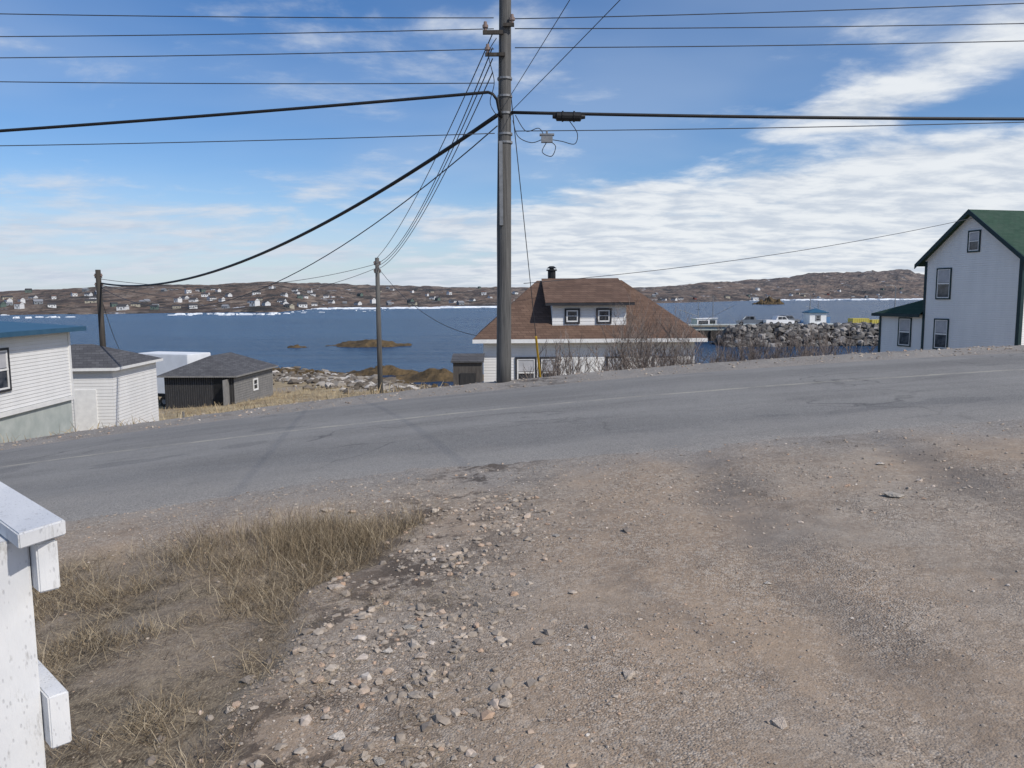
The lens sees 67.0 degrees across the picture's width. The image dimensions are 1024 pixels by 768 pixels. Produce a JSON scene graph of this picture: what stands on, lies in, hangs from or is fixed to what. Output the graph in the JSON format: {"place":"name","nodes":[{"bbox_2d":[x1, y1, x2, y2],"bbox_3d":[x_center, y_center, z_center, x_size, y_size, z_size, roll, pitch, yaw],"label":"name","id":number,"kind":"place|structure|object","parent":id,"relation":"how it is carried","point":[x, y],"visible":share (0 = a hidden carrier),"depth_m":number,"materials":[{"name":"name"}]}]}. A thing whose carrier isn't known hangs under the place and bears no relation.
{"place":"outdoors","nodes":[
{"label":"outdoors","id":0,"kind":"place"},
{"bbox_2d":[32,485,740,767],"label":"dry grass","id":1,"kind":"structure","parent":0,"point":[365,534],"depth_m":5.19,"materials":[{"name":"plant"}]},
{"bbox_2d":[0,300,920,386],"bbox_3d":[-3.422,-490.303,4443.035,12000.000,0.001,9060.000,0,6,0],"label":"sea","id":2,"kind":"structure","parent":0,"point":[315,332],"depth_m":195.55,"materials":[{"name":"liquid"}]},
{"bbox_2d":[287,344,306,347],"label":"rock islet","id":3,"kind":"object","parent":2,"relation":"in","point":[296,346],"visible":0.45,"depth_m":127.32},
{"bbox_2d":[326,339,411,347],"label":"rock islet","id":4,"kind":"object","parent":2,"relation":"in","point":[365,343],"visible":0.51,"depth_m":129.55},
{"bbox_2d":[346,365,418,375],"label":"rock islet","id":5,"kind":"object","parent":2,"relation":"in","point":[389,370],"visible":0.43,"depth_m":81.13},
{"bbox_2d":[1,298,922,317],"bbox_3d":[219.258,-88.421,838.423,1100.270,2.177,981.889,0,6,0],"label":"sea ice","id":6,"kind":"structure","parent":2,"relation":"on","point":[272,313],"depth_m":594.85,"materials":[{"name":"ice"}]},
{"bbox_2d":[678,300,711,323],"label":"fishing boat","id":7,"kind":"object","parent":2,"relation":"on","point":[697,320],"visible":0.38,"depth_m":154.94,"materials":[{"name":"white paint"}]},
{"bbox_2d":[699,295,735,323],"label":"fishing boat","id":8,"kind":"object","parent":2,"relation":"on","point":[713,320],"visible":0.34,"depth_m":156.71,"materials":[{"name":"white paint"}]},
{"bbox_2d":[689,323,841,340],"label":"wharf","id":9,"kind":"structure","parent":2,"relation":"in","point":[708,328],"depth_m":137.81,"materials":[{"name":"concrete"}]},
{"bbox_2d":[736,316,762,324],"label":"pickup truck","id":10,"kind":"object","parent":9,"relation":"on","point":[749,319],"visible":0.67,"depth_m":141.27,"materials":[{"name":"grey paint"}]},
{"bbox_2d":[763,316,794,323],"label":"pickup truck","id":11,"kind":"object","parent":9,"relation":"on","point":[782,319],"visible":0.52,"depth_m":139.74,"materials":[{"name":"white paint"}]},
{"bbox_2d":[770,315,799,323],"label":"pickup truck","id":12,"kind":"object","parent":9,"relation":"on","point":[789,317],"visible":0.23,"depth_m":144.99,"materials":[{"name":"grey paint"}]},
{"bbox_2d":[848,318,868,322],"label":"storage container","id":13,"kind":"object","parent":9,"relation":"on","point":[856,320],"visible":0.64,"depth_m":141.62,"materials":[{"name":"metal"}]},
{"bbox_2d":[753,296,783,304],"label":"rock islet","id":14,"kind":"object","parent":2,"relation":"in","point":[769,300],"visible":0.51,"depth_m":690.04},
{"bbox_2d":[711,321,878,346],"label":"breakwater","id":15,"kind":"object","parent":2,"relation":"in","point":[862,330],"visible":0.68,"depth_m":123.65,"materials":[{"name":"stone"}]},
{"bbox_2d":[798,301,829,322],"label":"fishing boat","id":16,"kind":"object","parent":2,"relation":"on","point":[827,320],"visible":0.29,"depth_m":214.06,"materials":[{"name":"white paint"}]},
{"bbox_2d":[0,269,923,314],"bbox_3d":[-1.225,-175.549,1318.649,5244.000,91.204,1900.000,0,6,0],"label":"hills","id":17,"kind":"structure","parent":0,"point":[858,285],"depth_m":960.58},
{"bbox_2d":[14,302,24,308],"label":"house","id":18,"kind":"structure","parent":17,"relation":"on","point":[18,305],"depth_m":522.62,"materials":[{"name":"white wood"}]},
{"bbox_2d":[33,299,42,303],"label":"house","id":19,"kind":"structure","parent":17,"relation":"on","point":[37,301],"depth_m":606.30,"materials":[{"name":"white wood"}]},
{"bbox_2d":[84,299,96,302],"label":"house","id":20,"kind":"structure","parent":17,"relation":"on","point":[90,300],"depth_m":605.45,"materials":[{"name":"white wood"}]},
{"bbox_2d":[116,304,128,310],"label":"house","id":21,"kind":"structure","parent":17,"relation":"on","point":[122,306],"depth_m":511.52,"materials":[{"name":"white wood"}]},
{"bbox_2d":[150,304,158,309],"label":"house","id":22,"kind":"structure","parent":17,"relation":"on","point":[156,307],"depth_m":513.48,"materials":[{"name":"grey wood"}]},
{"bbox_2d":[188,303,196,308],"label":"house","id":23,"kind":"structure","parent":17,"relation":"on","point":[193,305],"depth_m":521.47,"materials":[{"name":"white wood"}]},
{"bbox_2d":[249,298,259,305],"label":"house","id":24,"kind":"structure","parent":17,"relation":"on","point":[254,301],"depth_m":503.41,"materials":[{"name":"white wood"}]},
{"bbox_2d":[262,301,270,305],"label":"house","id":25,"kind":"structure","parent":17,"relation":"on","point":[266,303],"depth_m":539.14,"materials":[{"name":"white wood"}]},
{"bbox_2d":[283,304,293,308],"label":"house","id":26,"kind":"structure","parent":17,"relation":"on","point":[289,306],"depth_m":534.64,"materials":[{"name":"white wood"}]},
{"bbox_2d":[297,302,306,307],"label":"house","id":27,"kind":"structure","parent":17,"relation":"on","point":[302,304],"depth_m":584.71,"materials":[{"name":"white wood"}]},
{"bbox_2d":[0,345,1023,767],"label":"ground","id":28,"kind":"structure","parent":0,"point":[708,561],"depth_m":4.16,"materials":[{"name":"gravel"}]},
{"bbox_2d":[0,482,71,767],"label":"white fence","id":29,"kind":"object","parent":28,"relation":"on","point":[34,706],"visible":1,"depth_m":1.53,"materials":[{"name":"paint"}]},
{"bbox_2d":[0,321,85,442],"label":"clapboard house","id":30,"kind":"structure","parent":28,"relation":"on","point":[37,396],"depth_m":24.55,"materials":[{"name":"white"}]},
{"bbox_2d":[0,347,11,392],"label":"window","id":31,"kind":"structure","parent":30,"relation":"in","point":[5,371],"depth_m":22.87,"materials":[{"name":"clear glass"}]},
{"bbox_2d":[94,270,105,346],"bbox_3d":[-18.509,-1.152,35.076,0.326,7.974,0.286,-6,8,-39],"label":"utility pole","id":32,"kind":"object","parent":28,"relation":"on","point":[98,275],"visible":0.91,"depth_m":34.74,"materials":[{"name":"brown wood"}]},
{"bbox_2d":[103,269,372,299],"bbox_3d":[-12.709,-4.854,37.181,12.685,1.589,0.028,-3,7,-23],"label":"utility wire","id":33,"kind":"object","parent":32,"relation":"attached to","point":[232,299],"visible":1,"depth_m":36.81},
{"bbox_2d":[71,344,162,431],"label":"white shed","id":34,"kind":"structure","parent":28,"relation":"on","point":[112,386],"depth_m":32.79,"materials":[{"name":"wood"}]},
{"bbox_2d":[74,390,97,430],"bbox_3d":[-17.737,1.239,32.223,0.900,2.000,0.037,-1,6,-4],"label":"door","id":35,"kind":"structure","parent":34,"relation":"in","point":[85,401],"depth_m":32.19,"materials":[{"name":"wood"}]},
{"bbox_2d":[140,351,210,406],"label":"box trailer","id":36,"kind":"object","parent":28,"relation":"on","point":[172,361],"visible":0.16,"depth_m":54.18,"materials":[{"name":"metal"}]},
{"bbox_2d":[157,352,277,408],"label":"weathered shed","id":37,"kind":"structure","parent":28,"relation":"on","point":[224,379],"depth_m":50.59,"materials":[{"name":"grey wood"}]},
{"bbox_2d":[213,379,225,405],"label":"door","id":38,"kind":"structure","parent":37,"relation":"in","point":[218,385],"depth_m":50.36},
{"bbox_2d":[222,379,229,405],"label":"door leaf","id":39,"kind":"structure","parent":37,"relation":"in","point":[226,396],"depth_m":49.87,"materials":[{"name":"grey wood"}]},
{"bbox_2d":[253,378,258,390],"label":"window","id":40,"kind":"structure","parent":37,"relation":"in","point":[255,381],"depth_m":53.89,"materials":[{"name":"clear glass"}]},
{"bbox_2d":[0,380,441,442],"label":"meadow grass","id":41,"kind":"structure","parent":28,"relation":"on","point":[274,400],"depth_m":47.59,"materials":[{"name":"plant"}]},
{"bbox_2d":[312,675,324,683],"bbox_3d":[-0.891,1.368,3.575,0.053,0.025,0.060,5,8,40],"label":"rock","id":42,"kind":"object","parent":28,"relation":"on","point":[318,680],"visible":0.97,"depth_m":3.56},
{"bbox_2d":[328,584,344,589],"bbox_3d":[-1.080,1.251,4.764,0.111,0.026,0.087,-2,7,-13],"label":"rock","id":43,"kind":"object","parent":28,"relation":"on","point":[338,586],"visible":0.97,"depth_m":4.75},
{"bbox_2d":[328,730,345,740],"bbox_3d":[-0.694,1.395,3.067,0.067,0.028,0.068,-4,7,-31],"label":"rock","id":44,"kind":"object","parent":28,"relation":"on","point":[339,735],"visible":1,"depth_m":3.06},
{"bbox_2d":[272,366,445,393],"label":"shore rubble","id":45,"kind":"object","parent":28,"relation":"on","point":[333,380],"visible":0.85,"depth_m":68.24,"materials":[{"name":"stone"}]},
{"bbox_2d":[272,367,452,387],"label":"seaweed rocks","id":46,"kind":"object","parent":28,"relation":"on","point":[295,370],"visible":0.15,"depth_m":81.79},
{"bbox_2d":[373,258,382,392],"bbox_3d":[-6.867,-2.401,39.976,0.332,8.144,0.278,4,8,37],"label":"utility pole","id":47,"kind":"object","parent":28,"relation":"on","point":[377,271],"visible":0.94,"depth_m":39.82,"materials":[{"name":"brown wood"}]},
{"bbox_2d":[102,264,374,286],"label":"utility wire","id":48,"kind":"object","parent":47,"relation":"attached to","point":[242,285],"visible":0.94,"depth_m":36.78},
{"bbox_2d":[378,268,476,335],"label":"utility wire","id":49,"kind":"object","parent":47,"relation":"attached to","point":[423,312],"visible":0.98,"depth_m":35.30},
{"bbox_2d":[375,35,491,259],"bbox_3d":[-3.685,-6.518,27.164,0.024,3.071,25.429,-2,7,-15],"label":"utility wire","id":50,"kind":"object","parent":47,"relation":"attached to","point":[445,137],"visible":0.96,"depth_m":19.06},
{"bbox_2d":[375,47,492,263],"bbox_3d":[-3.684,-6.282,27.190,0.024,3.046,25.430,-2,7,-15],"label":"utility wire","id":51,"kind":"object","parent":47,"relation":"attached to","point":[448,151],"visible":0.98,"depth_m":18.70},
{"bbox_2d":[378,58,492,265],"bbox_3d":[-3.633,-6.134,27.207,0.024,2.944,25.404,-2,7,-15],"label":"utility wire","id":52,"kind":"object","parent":47,"relation":"attached to","point":[448,157],"visible":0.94,"depth_m":19.25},
{"bbox_2d":[379,73,491,268],"bbox_3d":[-3.581,-5.952,27.227,0.024,2.811,25.378,-2,7,-15],"label":"utility wire","id":53,"kind":"object","parent":47,"relation":"attached to","point":[448,165],"visible":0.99,"depth_m":19.30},
{"bbox_2d":[373,757,385,765],"bbox_3d":[-0.490,1.402,2.876,0.042,0.014,0.052,-3,7,-20],"label":"rock","id":54,"kind":"object","parent":28,"relation":"on","point":[379,761],"visible":1,"depth_m":2.87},
{"bbox_2d":[402,624,416,629],"bbox_3d":[-0.540,1.279,4.065,0.070,0.019,0.056,6,9,43],"label":"rock","id":55,"kind":"object","parent":28,"relation":"on","point":[409,627],"visible":1,"depth_m":4.06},
{"bbox_2d":[413,652,426,658],"bbox_3d":[-0.434,1.306,3.724,0.061,0.018,0.078,2,7,18],"label":"rock","id":56,"kind":"object","parent":28,"relation":"on","point":[420,655],"visible":1,"depth_m":3.70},
{"bbox_2d":[396,368,483,381],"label":"rock islet","id":57,"kind":"object","parent":28,"relation":"on","point":[436,375],"visible":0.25,"depth_m":75.51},
{"bbox_2d":[451,353,484,385],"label":"garden shed","id":58,"kind":"structure","parent":28,"relation":"on","point":[467,368],"depth_m":28.83,"materials":[{"name":"grey wood"}]},
{"bbox_2d":[460,373,475,384],"bbox_3d":[-1.637,0.442,28.906,0.600,1.700,0.036,0,6,0],"label":"door","id":59,"kind":"structure","parent":58,"relation":"in","point":[465,378],"depth_m":28.81,"materials":[{"name":"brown wood"}]},
{"bbox_2d":[482,0,514,382],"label":"utility pole","id":60,"kind":"object","parent":28,"relation":"on","point":[505,143],"visible":0.98,"depth_m":15.10,"materials":[{"name":"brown wood"}]},
{"bbox_2d":[0,13,493,17],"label":"utility wire","id":61,"kind":"object","parent":60,"relation":"attached to","point":[244,16],"visible":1,"depth_m":14.75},
{"bbox_2d":[0,28,493,36],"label":"utility wire","id":62,"kind":"object","parent":60,"relation":"attached to","point":[245,33],"visible":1,"depth_m":14.79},
{"bbox_2d":[0,48,493,57],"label":"utility wire","id":63,"kind":"object","parent":60,"relation":"attached to","point":[244,54],"visible":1,"depth_m":14.83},
{"bbox_2d":[0,81,493,83],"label":"utility wire","id":64,"kind":"object","parent":60,"relation":"attached to","point":[249,83],"visible":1,"depth_m":14.89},
{"bbox_2d":[0,133,494,145],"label":"utility wire","id":65,"kind":"object","parent":60,"relation":"attached to","point":[247,140],"visible":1,"depth_m":15.01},
{"bbox_2d":[0,91,502,131],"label":"communication cable","id":66,"kind":"object","parent":60,"relation":"attached to","point":[259,111],"visible":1,"depth_m":14.93,"materials":[{"name":"rubber"}]},
{"bbox_2d":[100,113,497,286],"bbox_3d":[-9.356,-4.765,24.839,0.080,3.004,26.688,-6,9,-43],"label":"communication cable","id":67,"kind":"object","parent":60,"relation":"attached to","point":[449,147],"visible":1,"depth_m":19.07,"materials":[{"name":"rubber"}]},
{"bbox_2d":[102,126,497,307],"bbox_3d":[-9.354,-4.231,24.901,0.024,3.631,26.682,-6,9,-43],"label":"utility wire","id":68,"kind":"object","parent":60,"relation":"attached to","point":[346,242],"visible":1,"depth_m":18.96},
{"bbox_2d":[488,38,499,119],"bbox_3d":[-0.341,-5.833,14.792,0.213,1.508,0.016,0,6,0],"label":"drop cable","id":69,"kind":"object","parent":60,"relation":"attached to","point":[493,77],"visible":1,"depth_m":14.79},
{"bbox_2d":[511,99,540,376],"bbox_3d":[0.416,-2.784,18.883,0.060,8.494,6.942,1,6,8],"label":"guy wire","id":70,"kind":"object","parent":60,"relation":"attached to","point":[537,352],"visible":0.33,"depth_m":18.94,"materials":[{"name":"grey metal"}]},
{"bbox_2d":[510,0,569,95],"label":"utility wire","id":71,"kind":"object","parent":60,"relation":"attached to","point":[541,45],"visible":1,"depth_m":12.76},
{"bbox_2d":[512,0,619,109],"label":"utility wire","id":72,"kind":"object","parent":60,"relation":"attached to","point":[568,52],"visible":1,"depth_m":12.88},
{"bbox_2d":[511,111,1023,120],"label":"communication cable","id":73,"kind":"object","parent":60,"relation":"attached to","point":[784,117],"visible":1,"depth_m":14.95,"materials":[{"name":"rubber"}]},
{"bbox_2d":[552,111,584,121],"bbox_3d":[1.099,-5.176,14.967,0.630,0.215,0.210,0,6,0],"label":"splice case","id":74,"kind":"object","parent":73,"relation":"hanging from","point":[573,116],"visible":1,"depth_m":14.90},
{"bbox_2d":[515,3,1023,18],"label":"utility wire","id":75,"kind":"object","parent":60,"relation":"attached to","point":[769,12],"visible":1,"depth_m":14.75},
{"bbox_2d":[515,23,1023,28],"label":"utility wire","id":76,"kind":"object","parent":60,"relation":"attached to","point":[770,27],"visible":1,"depth_m":14.78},
{"bbox_2d":[515,40,1023,47],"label":"utility wire","id":77,"kind":"object","parent":60,"relation":"attached to","point":[770,45],"visible":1,"depth_m":14.82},
{"bbox_2d":[516,122,1023,131],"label":"utility wire","id":78,"kind":"object","parent":60,"relation":"attached to","point":[773,127],"visible":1,"depth_m":14.99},
{"bbox_2d":[540,131,553,142],"bbox_3d":[0.676,-4.798,15.009,0.280,0.220,0.120,0,6,0],"label":"terminal box","id":79,"kind":"object","parent":78,"relation":"hanging from","point":[546,137],"visible":1,"depth_m":14.96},
{"bbox_2d":[517,335,598,377],"bbox_3d":[1.730,-0.211,24.151,2.662,2.682,1.799,4,8,34],"label":"bush","id":80,"kind":"object","parent":28,"relation":"on","point":[549,365],"visible":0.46,"depth_m":24.23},
{"bbox_2d":[544,327,625,376],"bbox_3d":[2.042,-0.324,23.354,2.662,2.837,1.799,-3,7,-20],"label":"bush","id":81,"kind":"object","parent":28,"relation":"on","point":[559,362],"visible":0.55,"depth_m":22.93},
{"bbox_2d":[550,345,620,373],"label":"bush","id":82,"kind":"object","parent":28,"relation":"on","point":[604,367],"visible":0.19,"depth_m":24.13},
{"bbox_2d":[472,266,707,381],"bbox_3d":[2.988,-1.739,33.618,9.000,6.720,8.000,0,6,0],"label":"bungalow","id":83,"kind":"object","parent":28,"relation":"on","point":[562,304],"visible":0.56,"depth_m":30.26,"materials":[{"name":"white"}]},
{"bbox_2d":[515,357,536,379],"bbox_3d":[0.547,-0.433,30.113,0.840,1.240,0.050,0,6,0],"label":"window","id":84,"kind":"structure","parent":83,"relation":"in","point":[519,361],"depth_m":30.09,"materials":[{"name":"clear glass"}]},
{"bbox_2d":[539,357,558,376],"bbox_3d":[1.447,-0.439,30.113,0.760,1.240,0.050,0,6,0],"label":"window","id":85,"kind":"structure","parent":83,"relation":"in","point":[540,358],"depth_m":30.08,"materials":[{"name":"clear glass"}]},
{"bbox_2d":[565,308,579,323],"bbox_3d":[2.361,-2.662,30.317,0.600,0.600,0.050,0,6,0],"label":"window","id":86,"kind":"structure","parent":83,"relation":"in","point":[572,315],"depth_m":30.32,"materials":[{"name":"clear glass"}]},
{"bbox_2d":[574,359,595,373],"bbox_3d":[2.825,0.018,30.165,0.850,2.000,0.046,0,6,0],"label":"window","id":87,"kind":"structure","parent":83,"relation":"in","point":[588,360],"depth_m":30.06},
{"bbox_2d":[596,308,611,323],"bbox_3d":[3.601,-2.671,30.317,0.600,0.600,0.050,0,6,0],"label":"window","id":88,"kind":"structure","parent":83,"relation":"in","point":[601,312],"depth_m":30.31,"materials":[{"name":"clear glass"}]},
{"bbox_2d":[606,356,623,369],"bbox_3d":[4.047,-0.458,30.113,0.760,1.240,0.050,0,6,0],"label":"window","id":89,"kind":"structure","parent":83,"relation":"in","point":[606,356],"depth_m":30.08,"materials":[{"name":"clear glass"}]},
{"bbox_2d":[623,670,634,676],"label":"rock","id":90,"kind":"object","parent":28,"relation":"on","point":[628,672],"visible":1,"depth_m":3.36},
{"bbox_2d":[603,325,664,369],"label":"bush","id":91,"kind":"object","parent":28,"relation":"on","point":[627,361],"visible":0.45,"depth_m":24.89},
{"bbox_2d":[593,291,712,370],"bbox_3d":[4.362,-1.113,25.714,3.087,4.159,3.976,-3,7,-26],"label":"bush","id":92,"kind":"object","parent":28,"relation":"on","point":[621,330],"visible":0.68,"depth_m":25.39,"materials":[{"name":"plant"}]},
{"bbox_2d":[635,338,692,367],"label":"bush","id":93,"kind":"object","parent":28,"relation":"on","point":[680,360],"visible":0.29,"depth_m":22.62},
{"bbox_2d":[610,306,726,368],"bbox_3d":[5.038,-0.929,26.720,3.087,3.690,3.976,-5,8,-34],"label":"bush","id":94,"kind":"object","parent":28,"relation":"on","point":[686,338],"visible":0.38,"depth_m":26.41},
{"bbox_2d":[629,313,736,366],"bbox_3d":[5.418,-0.680,24.722,3.641,3.183,1.919,6,9,44],"label":"bush","id":95,"kind":"object","parent":28,"relation":"on","point":[673,349],"visible":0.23,"depth_m":24.93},
{"bbox_2d":[692,318,761,362],"bbox_3d":[6.603,-0.598,24.444,1.919,3.033,3.641,-1,6,-4],"label":"bush","id":96,"kind":"object","parent":28,"relation":"on","point":[724,348],"visible":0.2,"depth_m":24.09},
{"bbox_2d":[701,314,763,361],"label":"bush","id":97,"kind":"object","parent":28,"relation":"on","point":[739,351],"visible":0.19,"depth_m":25.12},
{"bbox_2d":[688,334,788,363],"bbox_3d":[6.516,-0.281,22.754,2.457,2.420,2.379,-3,7,-18],"label":"bush","id":98,"kind":"object","parent":28,"relation":"on","point":[725,360],"visible":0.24,"depth_m":22.65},
{"bbox_2d":[726,330,792,360],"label":"bush","id":99,"kind":"object","parent":28,"relation":"on","point":[760,353],"visible":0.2,"depth_m":21.82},
{"bbox_2d":[710,318,819,361],"bbox_3d":[8.273,-0.683,24.925,3.641,2.960,1.919,2,7,19],"label":"bush","id":100,"kind":"object","parent":28,"relation":"on","point":[777,341],"visible":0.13,"depth_m":24.96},
{"bbox_2d":[740,331,809,359],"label":"bush","id":101,"kind":"object","parent":28,"relation":"on","point":[789,347],"visible":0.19,"depth_m":23.56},
{"bbox_2d":[771,716,786,729],"bbox_3d":[1.003,1.274,2.905,0.061,0.018,0.078,1,6,10],"label":"rock","id":102,"kind":"object","parent":28,"relation":"on","point":[779,722],"visible":1,"depth_m":2.90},
{"bbox_2d":[782,328,837,356],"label":"bush","id":103,"kind":"object","parent":28,"relation":"on","point":[805,343],"visible":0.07,"depth_m":24.44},
{"bbox_2d":[786,326,858,356],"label":"bush","id":104,"kind":"object","parent":28,"relation":"on","point":[823,348],"visible":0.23,"depth_m":22.65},
{"bbox_2d":[801,323,876,355],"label":"bush","id":105,"kind":"object","parent":28,"relation":"on","point":[816,349],"visible":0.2,"depth_m":24.30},
{"bbox_2d":[882,491,904,497],"bbox_3d":[2.754,0.801,5.581,0.105,0.035,0.130,-4,7,-30],"label":"rock","id":106,"kind":"object","parent":28,"relation":"on","point":[892,494],"visible":1,"depth_m":5.55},
{"bbox_2d":[871,209,1023,351],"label":"two storey house","id":107,"kind":"structure","parent":28,"relation":"on","point":[973,293],"depth_m":39.11,"materials":[{"name":"white"}]},
{"bbox_2d":[524,218,971,283],"bbox_3d":[11.808,-6.184,34.888,23.974,3.274,0.028,-3,7,-19],"label":"utility wire","id":108,"kind":"object","parent":107,"relation":"attached to","point":[746,258],"visible":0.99,"depth_m":34.39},
{"bbox_2d":[897,317,911,346],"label":"window","id":109,"kind":"structure","parent":107,"relation":"in","point":[904,323],"depth_m":43.60,"materials":[{"name":"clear glass"}]},
{"bbox_2d":[932,318,948,348],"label":"window","id":110,"kind":"structure","parent":107,"relation":"in","point":[941,326],"depth_m":40.99,"materials":[{"name":"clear glass"}]},
{"bbox_2d":[935,268,951,298],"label":"window","id":111,"kind":"structure","parent":107,"relation":"in","point":[943,275],"depth_m":40.68,"materials":[{"name":"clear glass"}]},
{"bbox_2d":[967,229,980,252],"bbox_3d":[23.133,-7.148,38.739,0.050,1.090,0.760,-2,7,-14],"label":"window","id":112,"kind":"structure","parent":107,"relation":"in","point":[974,236],"depth_m":38.71,"materials":[{"name":"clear glass"}]},
{"bbox_2d":[0,353,1023,520],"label":"road","id":113,"kind":"structure","parent":0,"point":[85,478],"depth_m":9.86,"materials":[{"name":"asphalt"}]},
{"bbox_2d":[0,0,1023,291],"label":"sky","id":114,"kind":"structure","parent":0,"point":[624,201],"materials":[{"name":"blue"}]},
{"bbox_2d":[802,308,828,323],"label":"wharf shed","id":115,"kind":"structure","parent":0,"point":[816,316],"depth_m":140.12,"materials":[{"name":"white"}]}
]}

